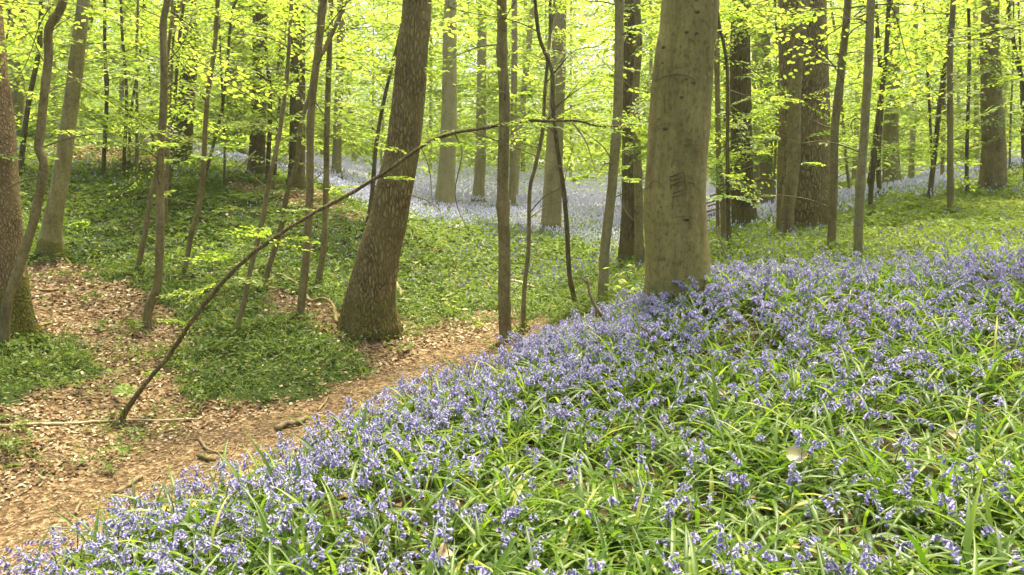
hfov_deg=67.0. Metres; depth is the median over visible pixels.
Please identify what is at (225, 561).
bluebell
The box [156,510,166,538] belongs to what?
bluebell
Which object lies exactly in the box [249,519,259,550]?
bluebell
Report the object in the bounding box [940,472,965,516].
bluebell
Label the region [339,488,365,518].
bluebell
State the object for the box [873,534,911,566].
bluebell
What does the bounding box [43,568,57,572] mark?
bluebell
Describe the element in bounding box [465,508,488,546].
bluebell
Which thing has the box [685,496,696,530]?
bluebell
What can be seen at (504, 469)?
bluebell
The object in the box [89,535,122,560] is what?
bluebell
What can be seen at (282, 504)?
bluebell
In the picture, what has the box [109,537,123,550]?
bluebell
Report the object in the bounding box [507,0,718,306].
beech sapling
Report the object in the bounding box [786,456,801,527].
bluebell
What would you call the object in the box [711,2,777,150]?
beech sapling
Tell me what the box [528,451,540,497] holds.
bluebell
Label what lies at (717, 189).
beech sapling
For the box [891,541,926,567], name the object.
bluebell
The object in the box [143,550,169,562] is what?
bluebell
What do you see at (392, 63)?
beech sapling
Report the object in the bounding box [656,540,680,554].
bluebell
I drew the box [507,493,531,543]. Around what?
bluebell
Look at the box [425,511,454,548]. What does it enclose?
bluebell
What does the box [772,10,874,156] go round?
distant tree
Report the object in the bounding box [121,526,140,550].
bluebell
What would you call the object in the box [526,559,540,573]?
bluebell
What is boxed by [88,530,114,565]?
bluebell
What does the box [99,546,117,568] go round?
bluebell
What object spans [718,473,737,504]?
bluebell
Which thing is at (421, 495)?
bluebell
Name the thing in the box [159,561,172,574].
bluebell
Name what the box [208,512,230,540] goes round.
bluebell
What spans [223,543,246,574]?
bluebell
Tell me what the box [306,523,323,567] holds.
bluebell
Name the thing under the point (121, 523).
bluebell
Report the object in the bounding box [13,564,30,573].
bluebell
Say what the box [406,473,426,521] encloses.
bluebell
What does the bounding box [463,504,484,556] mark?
bluebell
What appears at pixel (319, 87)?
distant tree
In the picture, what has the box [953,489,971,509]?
bluebell
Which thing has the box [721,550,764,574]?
bluebell
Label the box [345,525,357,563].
bluebell
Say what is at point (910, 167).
beech tree
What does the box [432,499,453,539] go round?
bluebell
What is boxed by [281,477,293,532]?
bluebell
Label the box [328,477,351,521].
bluebell
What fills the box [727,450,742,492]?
bluebell
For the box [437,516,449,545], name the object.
bluebell
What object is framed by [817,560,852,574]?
bluebell
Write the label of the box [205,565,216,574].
bluebell
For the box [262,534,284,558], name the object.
bluebell
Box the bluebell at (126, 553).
[115,546,136,571]
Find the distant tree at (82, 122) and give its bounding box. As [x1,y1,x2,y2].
[42,3,117,132]
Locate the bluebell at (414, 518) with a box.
[400,511,428,543]
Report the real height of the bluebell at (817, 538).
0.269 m
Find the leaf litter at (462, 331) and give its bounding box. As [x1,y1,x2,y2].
[0,141,1023,573]
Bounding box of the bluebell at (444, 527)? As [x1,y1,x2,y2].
[435,521,455,561]
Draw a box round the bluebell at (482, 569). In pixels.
[465,563,493,574]
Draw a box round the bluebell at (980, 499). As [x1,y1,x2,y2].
[972,493,993,504]
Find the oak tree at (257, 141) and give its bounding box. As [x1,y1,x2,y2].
[190,0,324,175]
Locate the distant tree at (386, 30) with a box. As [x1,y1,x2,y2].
[352,0,428,163]
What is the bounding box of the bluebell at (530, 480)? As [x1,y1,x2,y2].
[513,473,540,503]
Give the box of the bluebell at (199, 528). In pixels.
[189,522,216,552]
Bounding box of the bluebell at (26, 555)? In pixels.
[20,551,35,564]
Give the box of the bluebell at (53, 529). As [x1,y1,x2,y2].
[49,525,70,564]
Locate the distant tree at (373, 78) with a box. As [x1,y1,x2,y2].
[343,0,397,159]
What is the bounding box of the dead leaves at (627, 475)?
[69,271,1023,574]
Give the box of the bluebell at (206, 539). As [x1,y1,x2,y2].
[195,533,222,567]
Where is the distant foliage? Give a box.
[3,0,1023,196]
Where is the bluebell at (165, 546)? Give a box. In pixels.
[161,538,178,574]
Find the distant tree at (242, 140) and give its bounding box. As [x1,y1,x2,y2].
[154,1,310,160]
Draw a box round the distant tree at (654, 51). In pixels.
[610,0,725,153]
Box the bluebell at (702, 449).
[693,437,709,491]
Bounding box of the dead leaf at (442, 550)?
[437,543,451,561]
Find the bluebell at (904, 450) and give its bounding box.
[892,431,909,487]
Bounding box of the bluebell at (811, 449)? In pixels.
[802,439,827,491]
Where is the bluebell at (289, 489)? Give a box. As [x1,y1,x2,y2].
[285,485,299,522]
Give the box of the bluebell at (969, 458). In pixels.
[966,446,981,495]
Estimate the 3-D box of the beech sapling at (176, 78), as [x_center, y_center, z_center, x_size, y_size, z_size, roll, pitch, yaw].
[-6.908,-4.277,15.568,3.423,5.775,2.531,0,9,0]
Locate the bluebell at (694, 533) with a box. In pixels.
[688,530,701,564]
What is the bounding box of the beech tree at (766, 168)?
[708,0,851,203]
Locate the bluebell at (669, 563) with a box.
[664,560,679,573]
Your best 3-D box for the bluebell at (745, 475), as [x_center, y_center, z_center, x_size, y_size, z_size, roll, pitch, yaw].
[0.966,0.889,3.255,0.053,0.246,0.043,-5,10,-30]
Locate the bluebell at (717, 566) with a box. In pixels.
[702,557,730,574]
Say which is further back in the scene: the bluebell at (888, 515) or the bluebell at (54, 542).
the bluebell at (54, 542)
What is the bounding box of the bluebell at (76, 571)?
[71,567,91,574]
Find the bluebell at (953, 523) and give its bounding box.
[951,511,964,536]
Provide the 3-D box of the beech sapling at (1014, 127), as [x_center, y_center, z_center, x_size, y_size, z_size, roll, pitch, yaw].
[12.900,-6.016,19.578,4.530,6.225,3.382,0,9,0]
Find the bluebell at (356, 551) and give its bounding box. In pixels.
[343,543,363,567]
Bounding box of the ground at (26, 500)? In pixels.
[0,131,1023,574]
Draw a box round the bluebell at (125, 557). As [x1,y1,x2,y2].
[124,547,135,566]
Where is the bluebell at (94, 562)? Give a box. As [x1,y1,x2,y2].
[90,557,103,570]
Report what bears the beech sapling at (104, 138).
on the ground at (26, 500)
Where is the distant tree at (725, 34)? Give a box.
[646,13,775,204]
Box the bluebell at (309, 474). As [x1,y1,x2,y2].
[303,466,320,505]
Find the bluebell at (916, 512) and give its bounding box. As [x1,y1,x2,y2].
[902,505,936,535]
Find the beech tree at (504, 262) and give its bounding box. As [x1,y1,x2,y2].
[425,0,565,344]
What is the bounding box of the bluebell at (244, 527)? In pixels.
[238,523,250,568]
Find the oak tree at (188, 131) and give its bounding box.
[91,0,250,166]
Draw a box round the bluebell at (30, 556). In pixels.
[26,548,38,574]
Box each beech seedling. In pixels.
[444,293,468,327]
[603,264,639,300]
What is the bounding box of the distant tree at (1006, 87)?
[949,0,1023,159]
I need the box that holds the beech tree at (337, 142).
[270,0,401,177]
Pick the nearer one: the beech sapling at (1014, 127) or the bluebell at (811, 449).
the bluebell at (811, 449)
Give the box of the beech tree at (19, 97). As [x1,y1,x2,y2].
[2,0,113,137]
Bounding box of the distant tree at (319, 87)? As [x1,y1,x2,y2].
[252,13,336,145]
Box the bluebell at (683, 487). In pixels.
[675,482,691,523]
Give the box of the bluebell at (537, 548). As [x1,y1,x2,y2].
[531,543,543,571]
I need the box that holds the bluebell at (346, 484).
[327,479,362,520]
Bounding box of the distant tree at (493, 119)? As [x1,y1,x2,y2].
[473,1,539,153]
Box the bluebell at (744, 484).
[738,480,749,510]
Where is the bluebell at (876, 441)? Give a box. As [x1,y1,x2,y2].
[869,435,883,460]
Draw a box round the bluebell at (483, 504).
[459,502,487,542]
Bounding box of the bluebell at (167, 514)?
[156,507,171,552]
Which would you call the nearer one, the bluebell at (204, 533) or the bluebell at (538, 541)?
the bluebell at (538, 541)
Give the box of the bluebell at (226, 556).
[217,544,239,574]
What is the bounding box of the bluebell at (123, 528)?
[117,516,143,538]
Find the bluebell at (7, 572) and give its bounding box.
[0,568,15,574]
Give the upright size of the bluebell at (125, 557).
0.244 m
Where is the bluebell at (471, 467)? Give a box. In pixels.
[465,460,477,503]
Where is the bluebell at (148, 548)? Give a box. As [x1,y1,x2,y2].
[145,541,157,553]
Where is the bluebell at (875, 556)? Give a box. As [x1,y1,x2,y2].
[853,552,887,567]
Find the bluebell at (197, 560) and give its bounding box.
[191,556,205,570]
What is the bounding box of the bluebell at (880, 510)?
[864,496,883,557]
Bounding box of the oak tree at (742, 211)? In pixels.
[708,0,778,226]
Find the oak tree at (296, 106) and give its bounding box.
[210,0,386,191]
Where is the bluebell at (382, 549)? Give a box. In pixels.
[377,540,389,572]
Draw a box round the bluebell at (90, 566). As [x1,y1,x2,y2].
[83,562,97,574]
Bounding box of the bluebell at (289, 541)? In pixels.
[283,538,299,560]
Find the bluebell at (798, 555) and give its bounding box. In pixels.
[784,549,811,573]
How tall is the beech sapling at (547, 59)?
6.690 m
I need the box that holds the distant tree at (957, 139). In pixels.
[852,0,1019,167]
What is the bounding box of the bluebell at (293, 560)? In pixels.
[283,553,302,573]
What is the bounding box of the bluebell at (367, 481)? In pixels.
[358,467,372,524]
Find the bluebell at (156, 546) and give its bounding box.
[152,542,170,558]
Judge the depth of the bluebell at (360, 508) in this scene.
3.14 m
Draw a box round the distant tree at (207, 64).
[175,0,223,142]
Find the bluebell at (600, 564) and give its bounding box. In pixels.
[584,557,605,574]
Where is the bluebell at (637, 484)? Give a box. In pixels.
[627,481,653,512]
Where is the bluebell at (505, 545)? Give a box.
[500,531,516,565]
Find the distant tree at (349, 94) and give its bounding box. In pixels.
[308,0,386,161]
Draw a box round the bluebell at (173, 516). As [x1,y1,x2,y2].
[168,512,184,562]
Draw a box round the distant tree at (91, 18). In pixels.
[25,0,134,132]
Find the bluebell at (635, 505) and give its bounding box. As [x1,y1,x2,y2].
[633,495,649,524]
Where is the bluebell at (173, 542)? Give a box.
[162,534,182,565]
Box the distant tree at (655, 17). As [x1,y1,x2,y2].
[640,0,729,143]
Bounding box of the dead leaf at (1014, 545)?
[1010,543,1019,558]
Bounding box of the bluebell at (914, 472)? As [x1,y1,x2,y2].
[899,455,919,526]
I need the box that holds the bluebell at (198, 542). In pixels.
[183,538,211,572]
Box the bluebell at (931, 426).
[907,418,939,439]
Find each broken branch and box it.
[579,275,604,320]
[640,325,658,349]
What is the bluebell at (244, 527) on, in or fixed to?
on the ground at (26, 500)
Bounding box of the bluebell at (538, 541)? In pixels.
[517,532,560,570]
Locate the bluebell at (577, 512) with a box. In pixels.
[571,508,599,544]
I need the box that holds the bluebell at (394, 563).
[383,559,399,574]
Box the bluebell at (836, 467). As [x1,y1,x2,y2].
[831,457,847,496]
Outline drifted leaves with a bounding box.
[2,161,1012,351]
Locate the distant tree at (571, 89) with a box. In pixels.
[538,3,603,176]
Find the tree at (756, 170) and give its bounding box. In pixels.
[707,0,776,204]
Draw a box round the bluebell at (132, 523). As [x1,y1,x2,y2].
[127,510,136,538]
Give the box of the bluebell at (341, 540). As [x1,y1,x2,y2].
[325,531,346,570]
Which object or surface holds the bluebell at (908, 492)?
on the ground at (26, 500)
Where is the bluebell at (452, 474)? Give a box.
[444,468,463,496]
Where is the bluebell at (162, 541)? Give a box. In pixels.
[154,537,165,561]
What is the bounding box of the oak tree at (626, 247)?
[538,0,651,265]
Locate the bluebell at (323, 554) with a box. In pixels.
[307,551,333,573]
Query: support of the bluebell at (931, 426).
on the ground at (26, 500)
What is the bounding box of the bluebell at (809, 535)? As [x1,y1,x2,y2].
[796,532,815,566]
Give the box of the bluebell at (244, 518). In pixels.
[228,509,254,564]
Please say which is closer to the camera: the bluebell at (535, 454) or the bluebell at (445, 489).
the bluebell at (445, 489)
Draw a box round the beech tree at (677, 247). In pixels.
[641,0,718,318]
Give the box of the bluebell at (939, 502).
[936,492,952,550]
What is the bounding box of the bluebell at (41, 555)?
[31,550,54,574]
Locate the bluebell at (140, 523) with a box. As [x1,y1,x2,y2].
[130,512,143,544]
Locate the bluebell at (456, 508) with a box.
[437,498,466,543]
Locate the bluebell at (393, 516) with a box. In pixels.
[380,507,402,553]
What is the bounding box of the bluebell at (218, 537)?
[213,532,227,551]
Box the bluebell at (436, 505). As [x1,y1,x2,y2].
[431,497,446,538]
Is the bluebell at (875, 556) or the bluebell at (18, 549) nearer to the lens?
the bluebell at (875, 556)
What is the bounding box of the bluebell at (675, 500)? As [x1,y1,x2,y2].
[664,495,685,547]
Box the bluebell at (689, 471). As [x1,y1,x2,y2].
[682,465,697,507]
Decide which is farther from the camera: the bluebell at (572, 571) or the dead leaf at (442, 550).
the dead leaf at (442, 550)
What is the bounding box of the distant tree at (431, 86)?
[394,0,466,171]
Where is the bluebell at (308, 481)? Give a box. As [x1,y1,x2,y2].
[299,479,327,516]
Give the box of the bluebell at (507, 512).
[491,506,520,553]
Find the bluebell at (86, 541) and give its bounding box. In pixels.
[76,540,100,557]
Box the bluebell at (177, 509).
[173,502,187,537]
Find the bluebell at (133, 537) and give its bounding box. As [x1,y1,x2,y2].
[108,534,147,574]
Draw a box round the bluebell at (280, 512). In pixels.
[274,507,296,550]
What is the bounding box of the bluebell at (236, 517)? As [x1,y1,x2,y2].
[232,515,251,540]
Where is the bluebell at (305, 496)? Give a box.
[296,483,311,548]
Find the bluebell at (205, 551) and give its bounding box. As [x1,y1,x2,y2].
[180,547,227,571]
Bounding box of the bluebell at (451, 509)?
[431,502,466,555]
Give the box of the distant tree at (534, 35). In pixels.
[507,0,589,150]
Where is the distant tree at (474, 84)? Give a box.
[456,0,497,166]
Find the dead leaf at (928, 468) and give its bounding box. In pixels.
[917,460,940,472]
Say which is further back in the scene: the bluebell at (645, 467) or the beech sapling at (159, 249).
the beech sapling at (159, 249)
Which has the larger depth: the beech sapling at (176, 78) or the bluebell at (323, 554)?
the beech sapling at (176, 78)
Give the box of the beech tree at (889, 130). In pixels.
[830,0,979,190]
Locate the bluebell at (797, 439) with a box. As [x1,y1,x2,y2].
[795,428,805,487]
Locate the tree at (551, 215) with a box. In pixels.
[487,0,612,232]
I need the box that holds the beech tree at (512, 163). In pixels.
[458,0,584,206]
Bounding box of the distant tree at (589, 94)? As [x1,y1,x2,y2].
[566,0,656,158]
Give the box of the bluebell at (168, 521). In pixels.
[151,518,175,562]
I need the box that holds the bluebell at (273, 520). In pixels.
[267,513,277,526]
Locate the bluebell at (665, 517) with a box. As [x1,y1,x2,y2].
[661,508,670,532]
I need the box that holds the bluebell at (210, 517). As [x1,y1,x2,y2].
[202,513,217,530]
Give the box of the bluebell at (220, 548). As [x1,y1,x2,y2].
[216,543,229,569]
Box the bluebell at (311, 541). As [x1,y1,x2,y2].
[307,530,324,574]
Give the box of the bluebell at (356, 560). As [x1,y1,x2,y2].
[346,544,367,574]
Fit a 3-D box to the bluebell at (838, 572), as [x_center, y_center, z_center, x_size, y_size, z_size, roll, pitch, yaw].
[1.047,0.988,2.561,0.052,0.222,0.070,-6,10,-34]
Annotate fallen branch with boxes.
[0,418,198,427]
[36,288,58,290]
[74,499,81,513]
[113,474,142,493]
[196,453,215,461]
[198,437,223,452]
[215,260,248,265]
[229,150,255,174]
[268,273,337,323]
[317,395,330,410]
[396,282,409,305]
[511,279,534,287]
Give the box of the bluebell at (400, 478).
[393,466,406,513]
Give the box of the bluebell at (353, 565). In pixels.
[347,562,360,574]
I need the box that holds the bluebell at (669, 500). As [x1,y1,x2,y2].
[662,497,673,525]
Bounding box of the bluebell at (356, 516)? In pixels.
[345,498,362,542]
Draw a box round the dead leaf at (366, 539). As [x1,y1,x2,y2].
[354,536,368,545]
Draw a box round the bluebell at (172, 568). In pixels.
[166,559,181,572]
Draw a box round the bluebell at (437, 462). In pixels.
[428,453,445,507]
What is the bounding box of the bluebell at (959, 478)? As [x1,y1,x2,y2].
[937,455,962,530]
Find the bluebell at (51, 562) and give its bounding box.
[43,555,59,568]
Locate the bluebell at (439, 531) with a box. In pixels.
[424,527,457,564]
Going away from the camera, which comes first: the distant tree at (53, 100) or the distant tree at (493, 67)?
the distant tree at (53, 100)
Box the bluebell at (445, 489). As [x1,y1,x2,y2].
[440,479,458,525]
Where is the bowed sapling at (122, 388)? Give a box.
[113,106,647,425]
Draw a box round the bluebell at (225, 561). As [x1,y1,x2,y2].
[216,553,245,574]
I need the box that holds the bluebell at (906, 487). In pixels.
[885,474,914,531]
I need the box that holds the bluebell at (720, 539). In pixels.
[715,520,731,567]
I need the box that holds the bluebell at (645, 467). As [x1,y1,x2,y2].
[635,455,648,490]
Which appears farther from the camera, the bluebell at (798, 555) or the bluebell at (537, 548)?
the bluebell at (537, 548)
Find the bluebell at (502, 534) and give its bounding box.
[495,527,508,544]
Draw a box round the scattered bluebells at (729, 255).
[16,132,1023,375]
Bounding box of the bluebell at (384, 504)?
[377,500,394,523]
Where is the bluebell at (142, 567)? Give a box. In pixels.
[129,558,151,574]
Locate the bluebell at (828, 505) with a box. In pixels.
[819,496,838,547]
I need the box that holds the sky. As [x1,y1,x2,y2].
[30,0,1023,157]
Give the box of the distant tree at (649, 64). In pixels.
[566,0,729,166]
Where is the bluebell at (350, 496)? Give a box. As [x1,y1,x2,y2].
[342,486,362,518]
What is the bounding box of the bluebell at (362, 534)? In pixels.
[347,519,369,572]
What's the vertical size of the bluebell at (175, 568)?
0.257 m
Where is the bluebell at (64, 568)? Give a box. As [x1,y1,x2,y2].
[49,563,68,574]
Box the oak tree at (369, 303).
[336,0,440,343]
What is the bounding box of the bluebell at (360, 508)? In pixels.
[344,501,381,566]
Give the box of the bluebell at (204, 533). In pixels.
[188,531,209,556]
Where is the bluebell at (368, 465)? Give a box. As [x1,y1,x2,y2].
[361,454,375,514]
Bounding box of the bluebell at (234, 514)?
[221,506,247,533]
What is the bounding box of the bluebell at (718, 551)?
[705,543,728,567]
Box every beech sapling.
[0,0,104,194]
[0,0,166,353]
[3,0,52,139]
[4,0,120,174]
[4,17,62,125]
[12,0,182,173]
[25,0,187,176]
[57,0,226,176]
[57,0,259,329]
[59,0,243,273]
[65,0,252,190]
[74,0,252,231]
[76,0,213,151]
[81,0,222,170]
[90,0,258,209]
[118,0,295,276]
[124,0,316,183]
[141,0,283,187]
[183,0,313,336]
[189,0,345,182]
[212,0,400,290]
[226,0,335,159]
[230,0,352,176]
[245,0,379,319]
[252,0,401,286]
[284,1,475,222]
[430,0,637,302]
[486,0,658,332]
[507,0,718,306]
[576,0,713,276]
[625,0,806,238]
[642,0,776,231]
[657,7,858,247]
[706,0,942,255]
[708,1,836,210]
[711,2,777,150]
[712,0,847,205]
[712,2,774,157]
[714,0,877,241]
[715,12,844,189]
[720,0,852,147]
[726,9,901,149]
[753,0,948,259]
[754,0,931,188]
[775,6,860,106]
[777,0,953,196]
[827,12,934,184]
[829,0,971,212]
[834,0,1019,181]
[844,0,1023,213]
[854,0,1000,199]
[874,0,1010,175]
[895,0,1023,192]
[905,0,1023,84]
[915,0,1023,167]
[932,0,1022,162]
[932,0,1023,180]
[1002,2,1023,131]
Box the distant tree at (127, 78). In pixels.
[98,7,167,139]
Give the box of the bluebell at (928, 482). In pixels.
[923,474,931,524]
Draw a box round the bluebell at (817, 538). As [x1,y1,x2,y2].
[800,535,820,566]
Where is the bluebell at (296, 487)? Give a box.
[294,476,310,517]
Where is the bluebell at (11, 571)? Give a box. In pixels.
[8,563,28,572]
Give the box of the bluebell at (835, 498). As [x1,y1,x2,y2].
[826,487,842,557]
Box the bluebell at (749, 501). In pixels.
[741,498,754,532]
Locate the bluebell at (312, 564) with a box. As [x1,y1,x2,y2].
[301,549,324,574]
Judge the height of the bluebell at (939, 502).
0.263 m
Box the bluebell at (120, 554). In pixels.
[110,546,128,569]
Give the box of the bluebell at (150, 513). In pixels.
[144,508,157,548]
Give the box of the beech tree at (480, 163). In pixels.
[430,0,546,201]
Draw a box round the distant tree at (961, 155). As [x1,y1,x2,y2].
[901,4,1017,167]
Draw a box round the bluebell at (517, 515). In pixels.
[506,508,519,532]
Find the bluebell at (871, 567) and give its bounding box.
[852,564,886,574]
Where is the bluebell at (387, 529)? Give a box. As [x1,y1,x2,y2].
[384,523,394,551]
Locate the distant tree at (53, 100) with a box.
[3,0,104,131]
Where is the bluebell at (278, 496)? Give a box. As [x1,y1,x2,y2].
[271,494,285,500]
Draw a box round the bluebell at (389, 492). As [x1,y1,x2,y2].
[376,487,392,532]
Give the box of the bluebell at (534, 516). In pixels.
[522,512,538,540]
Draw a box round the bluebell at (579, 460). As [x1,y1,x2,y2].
[563,452,583,502]
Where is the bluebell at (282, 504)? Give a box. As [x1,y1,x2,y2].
[279,501,293,525]
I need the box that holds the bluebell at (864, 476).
[838,472,879,517]
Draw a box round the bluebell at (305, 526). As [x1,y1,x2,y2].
[294,523,326,547]
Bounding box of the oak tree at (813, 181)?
[719,0,929,231]
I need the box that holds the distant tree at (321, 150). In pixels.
[305,0,355,154]
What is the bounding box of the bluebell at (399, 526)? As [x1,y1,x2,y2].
[393,517,405,574]
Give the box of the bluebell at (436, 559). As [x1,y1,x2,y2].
[428,554,449,574]
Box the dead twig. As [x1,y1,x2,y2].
[711,224,726,258]
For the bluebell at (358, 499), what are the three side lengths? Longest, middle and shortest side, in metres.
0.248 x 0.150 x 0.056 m
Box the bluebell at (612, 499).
[601,495,619,513]
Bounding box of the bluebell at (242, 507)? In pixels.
[235,505,246,540]
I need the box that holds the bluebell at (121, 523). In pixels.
[117,520,137,535]
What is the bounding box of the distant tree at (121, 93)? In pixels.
[68,0,173,137]
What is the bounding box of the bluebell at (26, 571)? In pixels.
[22,564,47,574]
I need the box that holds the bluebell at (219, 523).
[202,518,229,540]
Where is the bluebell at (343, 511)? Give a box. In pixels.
[339,500,349,531]
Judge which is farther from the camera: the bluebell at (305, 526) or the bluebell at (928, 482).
the bluebell at (305, 526)
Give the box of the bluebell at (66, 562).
[52,557,74,569]
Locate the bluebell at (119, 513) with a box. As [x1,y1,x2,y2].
[110,507,135,542]
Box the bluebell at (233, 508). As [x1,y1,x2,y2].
[226,501,238,534]
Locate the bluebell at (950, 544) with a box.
[929,534,968,572]
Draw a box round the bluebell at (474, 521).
[460,513,493,552]
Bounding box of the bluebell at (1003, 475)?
[992,468,1011,484]
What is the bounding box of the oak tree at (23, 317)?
[0,0,85,344]
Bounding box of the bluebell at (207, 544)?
[197,540,216,565]
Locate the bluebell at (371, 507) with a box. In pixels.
[370,497,382,561]
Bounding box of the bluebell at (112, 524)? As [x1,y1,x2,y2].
[106,519,121,534]
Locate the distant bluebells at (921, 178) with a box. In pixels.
[107,135,1022,243]
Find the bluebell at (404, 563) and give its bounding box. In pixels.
[398,553,412,574]
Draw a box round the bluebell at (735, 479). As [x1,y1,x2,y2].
[725,471,745,520]
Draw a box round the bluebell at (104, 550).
[91,548,116,574]
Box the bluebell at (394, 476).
[387,473,401,518]
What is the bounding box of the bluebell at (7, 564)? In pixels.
[0,556,10,574]
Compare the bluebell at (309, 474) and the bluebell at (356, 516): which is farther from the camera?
the bluebell at (309, 474)
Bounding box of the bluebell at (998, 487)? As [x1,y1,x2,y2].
[992,480,1013,516]
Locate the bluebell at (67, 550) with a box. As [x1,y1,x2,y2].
[57,546,74,567]
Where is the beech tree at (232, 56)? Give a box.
[154,0,314,155]
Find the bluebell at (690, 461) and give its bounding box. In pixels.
[687,449,701,502]
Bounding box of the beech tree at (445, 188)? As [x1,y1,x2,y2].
[382,0,526,207]
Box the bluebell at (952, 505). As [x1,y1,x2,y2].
[944,496,964,560]
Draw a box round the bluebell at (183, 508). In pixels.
[177,497,188,548]
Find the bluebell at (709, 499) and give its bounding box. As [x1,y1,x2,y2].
[699,492,715,542]
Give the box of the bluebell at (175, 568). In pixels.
[172,565,185,574]
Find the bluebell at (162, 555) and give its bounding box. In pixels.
[152,552,180,572]
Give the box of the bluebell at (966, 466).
[954,461,973,489]
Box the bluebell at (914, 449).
[901,439,923,498]
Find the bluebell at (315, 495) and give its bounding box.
[303,484,327,543]
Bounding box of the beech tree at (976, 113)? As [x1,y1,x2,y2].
[900,6,1020,166]
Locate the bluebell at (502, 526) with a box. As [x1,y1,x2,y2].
[498,513,504,557]
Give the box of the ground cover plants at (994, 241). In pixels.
[0,135,1023,397]
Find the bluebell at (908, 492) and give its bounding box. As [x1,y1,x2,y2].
[897,488,925,532]
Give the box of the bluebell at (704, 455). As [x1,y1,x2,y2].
[687,454,714,490]
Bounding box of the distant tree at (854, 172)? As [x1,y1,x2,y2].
[831,0,906,178]
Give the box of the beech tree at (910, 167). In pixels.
[844,0,980,177]
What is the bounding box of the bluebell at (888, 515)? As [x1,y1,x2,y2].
[873,507,904,540]
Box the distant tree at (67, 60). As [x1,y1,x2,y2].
[35,3,102,123]
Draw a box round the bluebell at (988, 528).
[972,524,1003,557]
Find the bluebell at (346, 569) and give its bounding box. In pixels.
[341,562,364,574]
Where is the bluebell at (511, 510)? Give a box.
[500,504,527,548]
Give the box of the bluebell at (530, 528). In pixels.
[509,522,537,559]
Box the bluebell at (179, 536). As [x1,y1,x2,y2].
[173,529,183,551]
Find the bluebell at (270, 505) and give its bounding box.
[264,490,276,526]
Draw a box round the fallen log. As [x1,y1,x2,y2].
[274,416,307,430]
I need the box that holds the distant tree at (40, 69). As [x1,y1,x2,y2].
[2,7,65,124]
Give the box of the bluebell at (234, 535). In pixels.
[218,531,254,542]
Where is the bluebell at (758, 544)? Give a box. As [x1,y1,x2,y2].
[746,539,772,569]
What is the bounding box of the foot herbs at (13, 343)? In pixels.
[0,148,1022,352]
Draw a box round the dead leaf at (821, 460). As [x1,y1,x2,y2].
[817,457,824,464]
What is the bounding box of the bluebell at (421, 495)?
[418,489,423,511]
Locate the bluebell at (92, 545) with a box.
[84,541,97,558]
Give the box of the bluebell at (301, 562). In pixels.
[297,553,307,574]
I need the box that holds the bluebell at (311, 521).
[303,512,325,565]
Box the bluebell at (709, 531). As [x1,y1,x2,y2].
[706,527,716,566]
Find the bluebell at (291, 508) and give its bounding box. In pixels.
[281,502,302,519]
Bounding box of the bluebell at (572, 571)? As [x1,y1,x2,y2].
[562,569,583,574]
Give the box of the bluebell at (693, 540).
[683,537,698,553]
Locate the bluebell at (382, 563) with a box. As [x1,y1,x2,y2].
[373,552,388,573]
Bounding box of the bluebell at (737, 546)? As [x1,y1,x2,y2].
[726,542,749,561]
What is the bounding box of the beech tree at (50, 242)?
[5,0,153,264]
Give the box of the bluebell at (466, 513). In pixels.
[447,507,491,542]
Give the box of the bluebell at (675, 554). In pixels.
[645,549,685,574]
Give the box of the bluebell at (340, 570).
[337,558,351,574]
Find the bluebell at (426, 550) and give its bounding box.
[421,548,439,573]
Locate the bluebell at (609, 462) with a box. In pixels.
[603,450,620,507]
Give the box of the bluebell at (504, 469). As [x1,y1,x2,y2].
[502,465,509,484]
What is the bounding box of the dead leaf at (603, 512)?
[596,508,616,522]
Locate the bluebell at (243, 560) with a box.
[228,550,250,574]
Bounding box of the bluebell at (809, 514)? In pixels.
[804,498,816,560]
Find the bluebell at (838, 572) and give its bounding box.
[822,551,840,574]
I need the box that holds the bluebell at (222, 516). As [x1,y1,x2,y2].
[217,506,229,545]
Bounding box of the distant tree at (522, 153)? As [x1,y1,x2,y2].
[496,1,549,171]
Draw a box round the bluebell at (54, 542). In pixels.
[43,531,60,568]
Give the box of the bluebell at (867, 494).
[854,487,877,543]
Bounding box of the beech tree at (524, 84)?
[458,0,580,197]
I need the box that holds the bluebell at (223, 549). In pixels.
[221,543,252,573]
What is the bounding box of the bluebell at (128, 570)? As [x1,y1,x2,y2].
[119,566,137,574]
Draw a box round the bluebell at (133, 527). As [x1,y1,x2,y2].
[131,515,146,562]
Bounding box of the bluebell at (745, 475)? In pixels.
[738,473,748,512]
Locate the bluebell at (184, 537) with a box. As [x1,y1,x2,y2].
[174,530,195,545]
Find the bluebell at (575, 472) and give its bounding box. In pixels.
[567,466,578,506]
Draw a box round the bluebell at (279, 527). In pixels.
[272,522,291,533]
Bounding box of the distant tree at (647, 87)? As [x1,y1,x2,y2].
[609,4,722,139]
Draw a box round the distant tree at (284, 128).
[220,0,330,157]
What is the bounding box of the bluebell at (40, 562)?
[35,555,46,571]
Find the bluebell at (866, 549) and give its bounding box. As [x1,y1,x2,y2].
[858,539,877,574]
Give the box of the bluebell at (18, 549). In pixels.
[5,547,31,574]
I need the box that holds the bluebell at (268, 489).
[264,488,281,536]
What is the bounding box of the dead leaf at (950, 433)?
[944,428,960,437]
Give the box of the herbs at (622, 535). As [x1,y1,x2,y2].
[478,256,1023,574]
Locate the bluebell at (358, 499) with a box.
[341,497,370,532]
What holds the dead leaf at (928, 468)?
on the bluebell at (647, 529)
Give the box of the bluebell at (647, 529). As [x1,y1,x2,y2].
[1,231,1023,574]
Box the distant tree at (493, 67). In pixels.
[462,0,540,155]
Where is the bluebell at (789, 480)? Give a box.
[786,472,801,491]
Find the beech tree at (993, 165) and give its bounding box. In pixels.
[953,0,1023,194]
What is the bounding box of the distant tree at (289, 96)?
[250,1,349,154]
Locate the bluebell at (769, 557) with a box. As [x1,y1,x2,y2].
[759,550,777,573]
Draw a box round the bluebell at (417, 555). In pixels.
[395,551,427,564]

